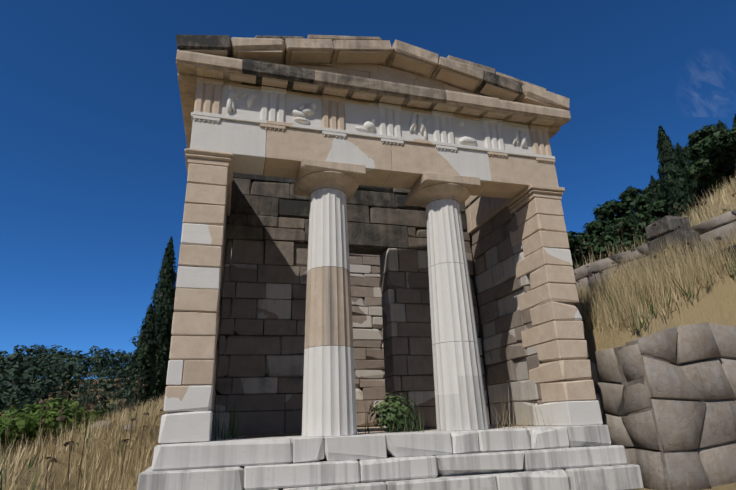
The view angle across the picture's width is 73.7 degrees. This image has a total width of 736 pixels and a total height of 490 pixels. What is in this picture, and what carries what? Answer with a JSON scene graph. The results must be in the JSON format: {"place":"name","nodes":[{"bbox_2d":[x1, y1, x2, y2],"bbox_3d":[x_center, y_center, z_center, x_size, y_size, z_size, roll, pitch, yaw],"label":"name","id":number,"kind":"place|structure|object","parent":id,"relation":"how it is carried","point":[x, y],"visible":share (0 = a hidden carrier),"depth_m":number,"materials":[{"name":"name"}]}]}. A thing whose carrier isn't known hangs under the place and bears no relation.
{"place":"outdoors","nodes":[
{"label":"outdoors","id":0,"kind":"place"},
{"bbox_2d":[0,186,735,489],"bbox_3d":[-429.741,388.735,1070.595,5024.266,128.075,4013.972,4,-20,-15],"label":"terrain","id":1,"kind":"structure","parent":0,"point":[715,303],"depth_m":9.40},
{"bbox_2d":[0,336,138,418],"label":"trees","id":2,"kind":"object","parent":1,"relation":"on","point":[24,371],"visible":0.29,"depth_m":131.17,"materials":[{"name":"green plant"}]},
{"bbox_2d":[91,421,134,432],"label":"rocks","id":3,"kind":"object","parent":1,"relation":"on","point":[97,424],"depth_m":11.82,"materials":[{"name":"stone"}]},
{"bbox_2d":[0,189,722,464],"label":"bushes","id":4,"kind":"object","parent":1,"relation":"on","point":[32,419],"visible":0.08,"depth_m":13.06,"materials":[{"name":"green plant"}]},
{"bbox_2d":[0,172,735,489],"bbox_3d":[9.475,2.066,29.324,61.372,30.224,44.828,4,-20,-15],"label":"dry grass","id":5,"kind":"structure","parent":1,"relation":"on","point":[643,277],"depth_m":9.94,"materials":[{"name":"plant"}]},
{"bbox_2d":[0,207,735,489],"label":"weeds","id":6,"kind":"object","parent":1,"relation":"on","point":[397,409],"visible":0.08,"depth_m":7.59,"materials":[{"name":"green plant"}]},
{"bbox_2d":[1,193,735,489],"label":"dry stalks","id":7,"kind":"object","parent":1,"relation":"on","point":[70,443],"visible":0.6,"depth_m":10.29,"materials":[{"name":"brown plant"}]},
{"bbox_2d":[22,155,735,443],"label":"trunks","id":8,"kind":"object","parent":1,"relation":"on","point":[734,174],"visible":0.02,"depth_m":34.32,"materials":[{"name":"brown plant"}]},
{"bbox_2d":[566,123,735,269],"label":"trees","id":9,"kind":"object","parent":8,"relation":"attached to","point":[710,150],"visible":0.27,"depth_m":42.52,"materials":[{"name":"green plant"}]},
{"bbox_2d":[137,425,643,489],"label":"stone steps","id":10,"kind":"structure","parent":1,"relation":"on","point":[585,457],"depth_m":6.61,"materials":[{"name":"stone"}]},
{"bbox_2d":[294,159,365,436],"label":"column","id":11,"kind":"structure","parent":10,"relation":"on","point":[328,188],"depth_m":7.36,"materials":[{"name":"stone"}]},
{"bbox_2d":[211,172,548,436],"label":"walls","id":12,"kind":"structure","parent":10,"relation":"on","point":[259,366],"depth_m":9.88,"materials":[{"name":"stone"}]},
{"bbox_2d":[158,148,602,443],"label":"pilasters","id":13,"kind":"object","parent":10,"relation":"on","point":[562,373],"visible":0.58,"depth_m":7.53,"materials":[{"name":"beige stone"}]},
{"bbox_2d":[190,77,558,236],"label":"entablature","id":14,"kind":"structure","parent":13,"relation":"on","point":[265,134],"depth_m":8.41,"materials":[{"name":"stone"}]},
{"bbox_2d":[176,34,570,147],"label":"pediment","id":15,"kind":"structure","parent":14,"relation":"on","point":[376,70],"depth_m":8.63,"materials":[{"name":"stone"}]},
{"bbox_2d":[226,85,526,147],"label":"relief sculptures","id":16,"kind":"object","parent":14,"relation":"on","point":[301,112],"visible":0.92,"depth_m":8.40,"materials":[{"name":"stone"}]},
{"bbox_2d":[405,172,488,430],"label":"column","id":17,"kind":"structure","parent":10,"relation":"on","point":[460,402],"depth_m":7.92,"materials":[{"name":"stone"}]},
{"bbox_2d":[125,111,735,409],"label":"cypress trees","id":18,"kind":"object","parent":1,"relation":"on","point":[677,186],"visible":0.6,"depth_m":27.35,"materials":[{"name":"green plant"}]},
{"bbox_2d":[574,209,735,489],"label":"poly walls","id":19,"kind":"structure","parent":1,"relation":"on","point":[666,398],"depth_m":8.18,"materials":[{"name":"stone"}]},
{"bbox_2d":[615,215,735,273],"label":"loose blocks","id":20,"kind":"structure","parent":1,"relation":"on","point":[669,223],"depth_m":12.39,"materials":[{"name":"stone"}]},
{"bbox_2d":[0,0,735,378],"label":"sky","id":21,"kind":"structure","parent":0,"point":[93,170],"materials":[{"name":"blue"}]}
]}

